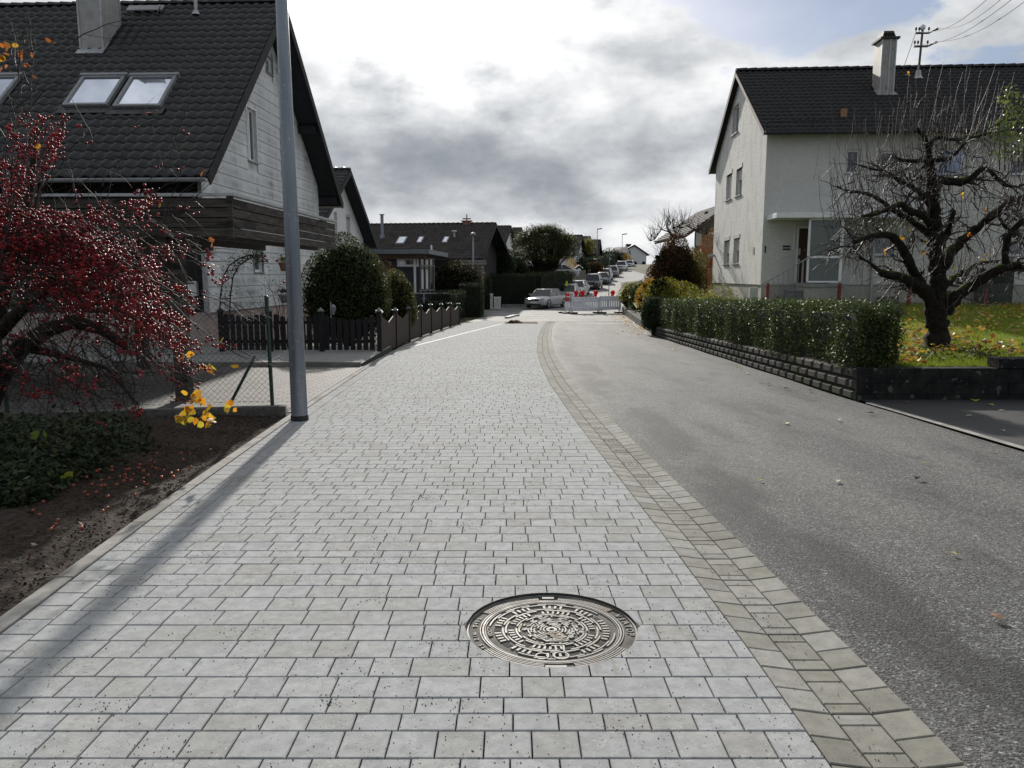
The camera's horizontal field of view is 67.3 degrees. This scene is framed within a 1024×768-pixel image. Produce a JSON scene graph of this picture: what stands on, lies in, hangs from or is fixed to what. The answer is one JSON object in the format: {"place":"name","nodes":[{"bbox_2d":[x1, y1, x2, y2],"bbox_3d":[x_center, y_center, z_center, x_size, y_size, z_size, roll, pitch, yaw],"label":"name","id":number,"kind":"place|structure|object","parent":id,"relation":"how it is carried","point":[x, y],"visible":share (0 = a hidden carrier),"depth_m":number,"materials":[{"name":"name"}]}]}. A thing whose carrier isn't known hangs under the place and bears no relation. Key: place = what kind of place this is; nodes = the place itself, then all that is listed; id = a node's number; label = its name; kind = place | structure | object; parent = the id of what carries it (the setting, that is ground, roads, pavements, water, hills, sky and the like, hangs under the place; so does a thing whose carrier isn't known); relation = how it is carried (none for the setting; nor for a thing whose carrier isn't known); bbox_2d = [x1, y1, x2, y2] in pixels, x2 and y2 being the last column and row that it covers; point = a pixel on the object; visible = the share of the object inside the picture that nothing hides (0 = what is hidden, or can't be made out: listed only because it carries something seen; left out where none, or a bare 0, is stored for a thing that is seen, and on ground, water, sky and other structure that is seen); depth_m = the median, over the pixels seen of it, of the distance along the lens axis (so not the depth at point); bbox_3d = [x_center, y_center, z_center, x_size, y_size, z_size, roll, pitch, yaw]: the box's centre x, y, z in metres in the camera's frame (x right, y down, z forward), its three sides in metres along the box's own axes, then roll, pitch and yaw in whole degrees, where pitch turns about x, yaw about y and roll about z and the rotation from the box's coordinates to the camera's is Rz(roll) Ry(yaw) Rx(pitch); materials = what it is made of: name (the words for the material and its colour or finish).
{"place":"outdoors","nodes":[
{"label":"outdoors","id":0,"kind":"place"},
{"bbox_2d":[0,354,385,415],"bbox_3d":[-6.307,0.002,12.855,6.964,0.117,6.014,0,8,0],"label":"driveway","id":1,"kind":"structure","parent":0,"point":[330,379],"depth_m":12.39,"materials":[{"name":"grey concrete"}]},
{"bbox_2d":[0,193,336,399],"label":"carport","id":2,"kind":"object","parent":1,"relation":"on","point":[231,221],"visible":0.56,"depth_m":10.65,"materials":[{"name":"wood"}]},
{"bbox_2d":[0,322,830,767],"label":"path","id":3,"kind":"structure","parent":0,"point":[188,668],"depth_m":3.71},
{"bbox_2d":[275,0,308,421],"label":"street lamp","id":4,"kind":"object","parent":3,"relation":"on","point":[298,386],"visible":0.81,"depth_m":8.92,"materials":[{"name":"metal"}]},
{"bbox_2d":[402,324,500,348],"bbox_3d":[-1.737,-1.872,28.314,0.132,0.280,15.809,1,8,9],"label":"paving strip","id":5,"kind":"object","parent":3,"relation":"on","point":[447,337],"visible":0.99,"depth_m":25.16,"materials":[{"name":"stone"}]},
{"bbox_2d":[8,371,928,767],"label":"grit","id":6,"kind":"object","parent":3,"relation":"on","point":[410,637],"visible":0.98,"depth_m":3.56,"materials":[{"name":"grey gravel"}]},
{"bbox_2d":[464,592,640,675],"bbox_3d":[0.185,1.144,3.588,0.820,0.031,0.820,0,7,0],"label":"manhole cover","id":7,"kind":"object","parent":3,"relation":"on","point":[547,629],"visible":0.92,"depth_m":3.59,"materials":[{"name":"metal"}]},
{"bbox_2d":[0,0,1023,263],"label":"sky","id":8,"kind":"structure","parent":0,"point":[585,116],"materials":[{"name":"grey"}]},
{"bbox_2d":[468,307,633,321],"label":"road","id":9,"kind":"structure","parent":0,"point":[493,315],"depth_m":46.08,"materials":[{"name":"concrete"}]},
{"bbox_2d":[460,260,485,309],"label":"pergola","id":10,"kind":"object","parent":9,"relation":"on","point":[481,262],"visible":0.39,"depth_m":51.39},
{"bbox_2d":[524,289,564,307],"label":"parked car","id":11,"kind":"object","parent":9,"relation":"on","point":[546,298],"visible":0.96,"depth_m":59.19,"materials":[{"name":"silver paint"}]},
{"bbox_2d":[558,296,570,313],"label":"barrier panel","id":12,"kind":"object","parent":9,"relation":"on","point":[567,304],"visible":0.95,"depth_m":49.24,"materials":[{"name":"plastic"}]},
{"bbox_2d":[570,297,600,313],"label":"barrier panel","id":13,"kind":"object","parent":9,"relation":"on","point":[588,307],"visible":1,"depth_m":49.02,"materials":[{"name":"plastic"}]},
{"bbox_2d":[600,296,622,313],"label":"barrier panel","id":14,"kind":"object","parent":9,"relation":"on","point":[609,299],"visible":0.91,"depth_m":49.45,"materials":[{"name":"plastic"}]},
{"bbox_2d":[550,270,646,306],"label":"road","id":15,"kind":"structure","parent":0,"point":[625,276],"depth_m":93.21,"materials":[{"name":"grey asphalt"}]},
{"bbox_2d":[560,283,579,299],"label":"parked car","id":16,"kind":"object","parent":15,"relation":"on","point":[570,289],"visible":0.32,"depth_m":67.86,"materials":[{"name":"silver paint"}]},
{"bbox_2d":[572,280,589,294],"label":"parked car","id":17,"kind":"object","parent":15,"relation":"on","point":[584,285],"visible":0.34,"depth_m":75.80,"materials":[{"name":"silver paint"}]},
{"bbox_2d":[586,273,602,289],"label":"parked car","id":18,"kind":"object","parent":15,"relation":"on","point":[594,280],"visible":0.62,"depth_m":86.14,"materials":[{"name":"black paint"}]},
{"bbox_2d":[254,264,1023,451],"bbox_3d":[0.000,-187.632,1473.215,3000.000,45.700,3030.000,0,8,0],"label":"ground","id":19,"kind":"structure","parent":0,"point":[640,268],"depth_m":25.67,"materials":[{"name":"grey concrete"}]},
{"bbox_2d":[0,414,284,616],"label":"soil bed","id":20,"kind":"object","parent":19,"relation":"on","point":[15,520],"visible":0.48,"depth_m":5.70,"materials":[{"name":"brown soil"}]},
{"bbox_2d":[0,404,160,507],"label":"ground cover","id":21,"kind":"object","parent":20,"relation":"on","point":[49,460],"visible":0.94,"depth_m":6.95,"materials":[{"name":"green plant"}]},
{"bbox_2d":[0,416,230,568],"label":"leaf litter","id":22,"kind":"object","parent":20,"relation":"on","point":[81,523],"visible":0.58,"depth_m":6.08,"materials":[{"name":"brown plant"}]},
{"bbox_2d":[0,13,276,463],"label":"crabapple tree","id":23,"kind":"object","parent":20,"relation":"on","point":[47,239],"visible":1,"depth_m":6.13,"materials":[{"name":"red plant"}]},
{"bbox_2d":[0,295,286,421],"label":"chain link fence","id":24,"kind":"object","parent":19,"relation":"on","point":[271,409],"visible":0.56,"depth_m":9.50,"materials":[{"name":"metal"}]},
{"bbox_2d":[0,0,344,350],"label":"house","id":25,"kind":"structure","parent":19,"relation":"on","point":[221,56],"depth_m":21.34,"materials":[{"name":"grey tile"}]},
{"bbox_2d":[187,281,198,295],"bbox_3d":[-8.331,-2.479,19.963,0.343,0.383,0.146,0,8,3],"label":"letter box","id":26,"kind":"object","parent":25,"relation":"attached to","point":[193,288],"visible":0.48,"depth_m":19.90,"materials":[{"name":"white paint"}]},
{"bbox_2d":[247,108,258,164],"bbox_3d":[-7.733,-7.332,22.739,0.166,1.550,0.824,0,8,3],"label":"window","id":27,"kind":"structure","parent":25,"relation":"in","point":[249,113],"depth_m":22.91,"materials":[{"name":"white paint"}]},
{"bbox_2d":[22,361,360,366],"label":"kerb","id":28,"kind":"structure","parent":19,"relation":"on","point":[307,364],"depth_m":15.82,"materials":[{"name":"concrete"}]},
{"bbox_2d":[0,324,459,634],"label":"kerb","id":29,"kind":"structure","parent":19,"relation":"on","point":[23,608],"depth_m":4.95,"materials":[{"name":"concrete"}]},
{"bbox_2d":[210,250,268,319],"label":"rose arch","id":30,"kind":"structure","parent":19,"relation":"on","point":[257,255],"depth_m":19.23,"materials":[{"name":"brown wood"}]},
{"bbox_2d":[301,231,392,345],"bbox_3d":[-4.639,-2.611,21.445,2.619,3.320,2.525,0,8,0],"label":"bush","id":31,"kind":"object","parent":19,"relation":"on","point":[355,290],"visible":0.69,"depth_m":20.82,"materials":[{"name":"green plant"}]},
{"bbox_2d":[319,167,377,261],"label":"house","id":32,"kind":"structure","parent":19,"relation":"on","point":[351,216],"depth_m":38.71,"materials":[{"name":"white paint"}]},
{"bbox_2d":[309,346,391,365],"bbox_3d":[-7.560,-0.611,17.939,8.880,0.178,4.100,0,8,0],"label":"terrace base","id":33,"kind":"object","parent":19,"relation":"on","point":[386,351],"visible":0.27,"depth_m":17.97,"materials":[{"name":"grey concrete"}]},
{"bbox_2d":[3,346,390,362],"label":"terrace","id":34,"kind":"structure","parent":33,"relation":"on","point":[362,355],"depth_m":17.75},
{"bbox_2d":[197,247,328,348],"bbox_3d":[-6.186,-2.375,19.057,2.943,3.246,2.680,-5,10,-33],"label":"rose bush","id":35,"kind":"object","parent":34,"relation":"on","point":[276,260],"visible":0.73,"depth_m":18.93,"materials":[{"name":"green plant"}]},
{"bbox_2d":[216,307,382,350],"bbox_3d":[-5.063,-1.308,18.396,3.923,1.052,0.140,0,8,0],"label":"picket fence","id":36,"kind":"object","parent":34,"relation":"on","point":[321,341],"visible":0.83,"depth_m":18.38,"materials":[{"name":"wood"}]},
{"bbox_2d":[383,268,418,326],"bbox_3d":[-3.647,-2.491,24.375,1.369,2.378,1.691,0,8,0],"label":"bush","id":37,"kind":"object","parent":19,"relation":"on","point":[401,296],"visible":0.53,"depth_m":23.98,"materials":[{"name":"green plant"}]},
{"bbox_2d":[362,245,447,292],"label":"house","id":38,"kind":"structure","parent":19,"relation":"on","point":[415,267],"depth_m":42.54,"materials":[{"name":"white paint"}]},
{"bbox_2d":[397,259,419,266],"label":"window","id":39,"kind":"structure","parent":38,"relation":"in","point":[400,262],"depth_m":42.52,"materials":[{"name":"white glass"}]},
{"bbox_2d":[382,302,459,349],"bbox_3d":[-2.989,-2.243,27.761,0.378,1.704,18.566,0,8,2],"label":"board fence","id":40,"kind":"object","parent":19,"relation":"on","point":[397,330],"visible":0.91,"depth_m":25.32,"materials":[{"name":"wood"}]},
{"bbox_2d":[411,293,447,307],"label":"wall","id":41,"kind":"structure","parent":19,"relation":"on","point":[420,297],"depth_m":39.96,"materials":[{"name":"concrete"}]},
{"bbox_2d":[367,214,508,281],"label":"house","id":42,"kind":"structure","parent":19,"relation":"on","point":[453,240],"depth_m":57.71,"materials":[{"name":"brown tile"}]},
{"bbox_2d":[416,299,461,312],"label":"bush","id":43,"kind":"object","parent":19,"relation":"on","point":[435,306],"visible":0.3,"depth_m":37.59,"materials":[{"name":"green plant"}]},
{"bbox_2d":[429,288,467,318],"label":"hedge","id":44,"kind":"object","parent":19,"relation":"on","point":[452,296],"visible":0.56,"depth_m":40.88,"materials":[{"name":"green plant"}]},
{"bbox_2d":[434,258,486,295],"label":"bush","id":45,"kind":"object","parent":19,"relation":"on","point":[449,277],"visible":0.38,"depth_m":47.93,"materials":[{"name":"green plant"}]},
{"bbox_2d":[458,282,485,316],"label":"hedge","id":46,"kind":"object","parent":19,"relation":"on","point":[474,299],"visible":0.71,"depth_m":45.10,"materials":[{"name":"green plant"}]},
{"bbox_2d":[480,275,492,308],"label":"hedge","id":47,"kind":"object","parent":19,"relation":"on","point":[488,292],"visible":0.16,"depth_m":57.59,"materials":[{"name":"green plant"}]},
{"bbox_2d":[496,243,517,275],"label":"shrub","id":48,"kind":"object","parent":19,"relation":"on","point":[505,263],"visible":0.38,"depth_m":65.54,"materials":[{"name":"green plant"}]},
{"bbox_2d":[498,225,521,256],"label":"house","id":49,"kind":"structure","parent":19,"relation":"on","point":[507,231],"depth_m":90.97,"materials":[{"name":"white tile"}]},
{"bbox_2d":[509,250,531,274],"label":"shrub","id":50,"kind":"object","parent":19,"relation":"on","point":[522,267],"visible":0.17,"depth_m":68.24,"materials":[{"name":"green plant"}]},
{"bbox_2d":[490,269,574,305],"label":"hedge","id":51,"kind":"object","parent":19,"relation":"on","point":[517,288],"visible":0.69,"depth_m":62.62,"materials":[{"name":"green plant"}]},
{"bbox_2d":[510,222,583,272],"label":"maple tree","id":52,"kind":"object","parent":19,"relation":"on","point":[528,238],"visible":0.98,"depth_m":69.81,"materials":[{"name":"green plant"}]},
{"bbox_2d":[516,234,585,268],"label":"house","id":53,"kind":"structure","parent":19,"relation":"on","point":[581,244],"depth_m":109.44,"materials":[{"name":"grey tile"}]},
{"bbox_2d":[538,323,572,390],"bbox_3d":[1.243,-0.648,18.597,1.243,0.748,41.014,0,8,1],"label":"gutter bed","id":54,"kind":"object","parent":19,"relation":"on","point":[551,358],"visible":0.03,"depth_m":17.38,"materials":[{"name":"grey stone"}]},
{"bbox_2d":[537,322,967,767],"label":"gutter","id":55,"kind":"object","parent":54,"relation":"on","point":[830,657],"visible":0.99,"depth_m":3.58,"materials":[{"name":"stone"}]},
{"bbox_2d":[553,264,579,277],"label":"parked car","id":56,"kind":"object","parent":19,"relation":"on","point":[563,267],"visible":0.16,"depth_m":78.58,"materials":[{"name":"silver paint"}]},
{"bbox_2d":[574,252,589,279],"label":"conifer","id":57,"kind":"object","parent":19,"relation":"on","point":[584,264],"visible":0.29,"depth_m":90.58,"materials":[{"name":"green plant"}]},
{"bbox_2d":[582,238,598,258],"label":"willow tree","id":58,"kind":"object","parent":19,"relation":"on","point":[589,247],"visible":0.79,"depth_m":115.84,"materials":[{"name":"green plant"}]},
{"bbox_2d":[583,239,602,260],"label":"house","id":59,"kind":"structure","parent":19,"relation":"on","point":[598,249],"depth_m":122.69,"materials":[{"name":"grey tile"}]},
{"bbox_2d":[587,261,605,272],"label":"bush","id":60,"kind":"object","parent":19,"relation":"on","point":[595,267],"visible":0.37,"depth_m":102.17,"materials":[{"name":"brown plant"}]},
{"bbox_2d":[587,252,617,267],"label":"hedge","id":61,"kind":"object","parent":19,"relation":"on","point":[603,259],"visible":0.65,"depth_m":120.08,"materials":[{"name":"green plant"}]},
{"bbox_2d":[602,247,626,262],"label":"bush","id":62,"kind":"object","parent":19,"relation":"on","point":[620,257],"visible":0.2,"depth_m":147.65,"materials":[{"name":"green plant"}]},
{"bbox_2d":[626,244,649,263],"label":"house","id":63,"kind":"structure","parent":19,"relation":"on","point":[637,254],"depth_m":212.17,"materials":[{"name":"white paint"}]},
{"bbox_2d":[654,206,714,287],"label":"house","id":64,"kind":"structure","parent":19,"relation":"on","point":[708,213],"depth_m":55.27,"materials":[{"name":"white paint"}]},
{"bbox_2d":[622,306,873,404],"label":"block wall","id":65,"kind":"structure","parent":19,"relation":"on","point":[821,375],"depth_m":14.08,"materials":[{"name":"concrete"}]},
{"bbox_2d":[659,295,909,371],"bbox_3d":[5.245,-1.460,18.264,1.102,1.579,14.881,0,8,0],"label":"hedge","id":66,"kind":"object","parent":65,"relation":"on","point":[842,333],"visible":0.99,"depth_m":13.11,"materials":[{"name":"green plant"}]},
{"bbox_2d":[708,31,1023,303],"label":"house","id":67,"kind":"structure","parent":19,"relation":"on","point":[777,126],"depth_m":27.54,"materials":[{"name":"paint"}]},
{"bbox_2d":[722,236,729,264],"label":"window","id":68,"kind":"structure","parent":67,"relation":"in","point":[725,238],"depth_m":33.78,"materials":[{"name":"white paint"}]},
{"bbox_2d":[724,169,731,201],"bbox_3d":[9.383,-8.550,33.154,0.180,1.269,1.218,1,8,4],"label":"window","id":69,"kind":"structure","parent":67,"relation":"in","point":[729,173],"depth_m":33.29,"materials":[{"name":"white paint"}]},
{"bbox_2d":[731,234,739,264],"bbox_3d":[9.292,-5.532,31.659,0.236,1.235,1.182,1,8,4],"label":"window","id":70,"kind":"structure","parent":67,"relation":"in","point":[737,236],"depth_m":31.92,"materials":[{"name":"white paint"}]},
{"bbox_2d":[734,162,742,197],"bbox_3d":[9.293,-8.279,31.290,0.236,1.280,1.166,1,8,4],"label":"window","id":71,"kind":"structure","parent":67,"relation":"in","point":[740,165],"depth_m":31.49,"materials":[{"name":"white paint"}]},
{"bbox_2d":[794,226,808,282],"bbox_3d":[10.421,-4.644,27.587,0.498,2.000,0.150,1,8,4],"label":"door","id":72,"kind":"structure","parent":67,"relation":"in","point":[802,231],"depth_m":27.57,"materials":[{"name":"brown wood"}]},
{"bbox_2d":[844,150,861,174],"bbox_3d":[11.991,-7.799,27.048,0.589,0.866,0.236,1,8,4],"label":"window","id":73,"kind":"structure","parent":67,"relation":"in","point":[856,152],"depth_m":27.12,"materials":[{"name":"grey glass"}]},
{"bbox_2d":[874,238,892,256],"bbox_3d":[13.225,-4.919,27.373,0.831,0.774,0.236,1,8,4],"label":"window","id":74,"kind":"structure","parent":67,"relation":"in","point":[887,241],"depth_m":27.47,"materials":[{"name":"grey glass"}]},
{"bbox_2d":[878,151,899,174],"bbox_3d":[13.256,-7.750,26.975,0.788,0.812,0.236,1,8,4],"label":"window","id":75,"kind":"structure","parent":67,"relation":"in","point":[889,152],"depth_m":27.04,"materials":[{"name":"grey glass"}]},
{"bbox_2d":[913,24,937,78],"bbox_3d":[15.907,-12.691,29.627,0.821,2.268,0.385,5,10,33],"label":"power mast","id":76,"kind":"object","parent":67,"relation":"on","point":[922,27],"visible":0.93,"depth_m":29.64,"materials":[{"name":"metal"}]},
{"bbox_2d":[938,149,968,175],"bbox_3d":[15.364,-7.739,26.842,1.087,0.937,0.236,0,8,4],"label":"window","id":77,"kind":"structure","parent":67,"relation":"in","point":[954,163],"depth_m":26.93,"materials":[{"name":"glass"}]},
{"bbox_2d":[1009,225,1023,256],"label":"window","id":78,"kind":"structure","parent":67,"relation":"in","point":[1014,245],"depth_m":27.18,"materials":[{"name":"grey glass"}]},
{"bbox_2d":[1010,146,1023,175],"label":"window","id":79,"kind":"structure","parent":67,"relation":"in","point":[1015,162],"depth_m":26.80,"materials":[{"name":"grey glass"}]},
{"bbox_2d":[852,357,1023,401],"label":"garden wall","id":80,"kind":"structure","parent":19,"relation":"on","point":[1000,378],"depth_m":10.94,"materials":[{"name":"stone"}]},
{"bbox_2d":[868,403,1023,448],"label":"kerb","id":81,"kind":"structure","parent":19,"relation":"on","point":[966,431],"depth_m":8.70,"materials":[{"name":"concrete"}]},
{"bbox_2d":[551,320,1023,767],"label":"road","id":82,"kind":"structure","parent":0,"point":[930,643],"depth_m":5.56,"materials":[{"name":"grey asphalt"}]},
{"bbox_2d":[628,290,1023,366],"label":"lawn","id":83,"kind":"structure","parent":0,"point":[917,306],"depth_m":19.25,"materials":[{"name":"green plant"}]},
{"bbox_2d":[617,282,637,310],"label":"bush","id":84,"kind":"object","parent":83,"relation":"on","point":[623,297],"visible":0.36,"depth_m":46.40,"materials":[{"name":"green plant"}]},
{"bbox_2d":[627,278,643,311],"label":"bush","id":85,"kind":"object","parent":83,"relation":"on","point":[632,296],"visible":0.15,"depth_m":41.52,"materials":[{"name":"green plant"}]},
{"bbox_2d":[634,277,653,313],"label":"bush","id":86,"kind":"object","parent":83,"relation":"on","point":[639,298],"visible":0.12,"depth_m":35.16,"materials":[{"name":"yellow plant"}]},
{"bbox_2d":[640,295,664,334],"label":"ivy bush","id":87,"kind":"object","parent":83,"relation":"on","point":[650,313],"visible":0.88,"depth_m":26.81,"materials":[{"name":"green plant"}]},
{"bbox_2d":[641,276,680,309],"bbox_3d":[6.165,-3.477,31.835,1.625,2.064,2.701,0,8,0],"label":"bush","id":88,"kind":"object","parent":83,"relation":"on","point":[659,286],"visible":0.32,"depth_m":31.34,"materials":[{"name":"green plant"}]},
{"bbox_2d":[644,233,700,294],"bbox_3d":[7.760,-5.467,37.088,2.805,3.610,2.542,0,8,0],"label":"bush","id":89,"kind":"object","parent":83,"relation":"on","point":[669,261],"visible":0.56,"depth_m":36.40,"materials":[{"name":"brown plant"}]},
{"bbox_2d":[639,202,713,241],"bbox_3d":[7.793,-6.531,37.463,3.554,4.729,2.345,-2,8,-17],"label":"apple tree","id":90,"kind":"object","parent":83,"relation":"on","point":[668,224],"visible":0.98,"depth_m":37.22,"materials":[{"name":"brown plant"}]},
{"bbox_2d":[661,280,705,298],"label":"bush","id":91,"kind":"object","parent":83,"relation":"on","point":[694,293],"visible":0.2,"depth_m":30.69,"materials":[{"name":"green plant"}]},
{"bbox_2d":[682,246,707,294],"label":"bush","id":92,"kind":"object","parent":83,"relation":"on","point":[702,277],"visible":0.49,"depth_m":36.50,"materials":[{"name":"green plant"}]},
{"bbox_2d":[689,228,713,292],"bbox_3d":[9.870,-6.127,39.526,2.119,3.759,1.855,0,8,0],"label":"bush","id":93,"kind":"object","parent":83,"relation":"on","point":[709,264],"visible":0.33,"depth_m":39.27,"materials":[{"name":"green plant"}]},
{"bbox_2d":[691,282,739,303],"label":"bush","id":94,"kind":"object","parent":83,"relation":"on","point":[708,293],"visible":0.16,"depth_m":27.79,"materials":[{"name":"green plant"}]},
{"bbox_2d":[765,283,1023,305],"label":"wire fence","id":95,"kind":"object","parent":83,"relation":"on","point":[838,292],"visible":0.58,"depth_m":26.12,"materials":[{"name":"grey metal"}]},
{"bbox_2d":[786,62,1023,348],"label":"apple tree","id":96,"kind":"object","parent":83,"relation":"on","point":[941,303],"visible":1,"depth_m":13.03,"materials":[{"name":"brown plant"}]},
{"bbox_2d":[816,301,1023,363],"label":"fallen leaves","id":97,"kind":"object","parent":83,"relation":"on","point":[964,342],"visible":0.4,"depth_m":14.61,"materials":[{"name":"yellow plant"}]},
{"bbox_2d":[903,341,952,360],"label":"weed","id":98,"kind":"object","parent":83,"relation":"on","point":[915,353],"visible":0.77,"depth_m":11.95,"materials":[{"name":"green plant"}]},
{"bbox_2d":[925,338,1011,358],"bbox_3d":[7.005,-0.520,11.938,1.499,0.391,0.666,-2,8,-11],"label":"weed","id":99,"kind":"object","parent":83,"relation":"on","point":[965,352],"visible":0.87,"depth_m":11.95,"materials":[{"name":"green plant"}]},
{"bbox_2d":[956,341,1022,357],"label":"weed","id":100,"kind":"object","parent":83,"relation":"on","point":[990,351],"visible":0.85,"depth_m":11.95,"materials":[{"name":"green plant"}]},
{"bbox_2d":[974,269,1014,304],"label":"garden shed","id":101,"kind":"structure","parent":83,"relation":"on","point":[1000,286],"depth_m":26.71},
{"bbox_2d":[863,400,1023,445],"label":"driveway","id":102,"kind":"structure","parent":0,"point":[986,418],"depth_m":9.73,"materials":[{"name":"grey asphalt"}]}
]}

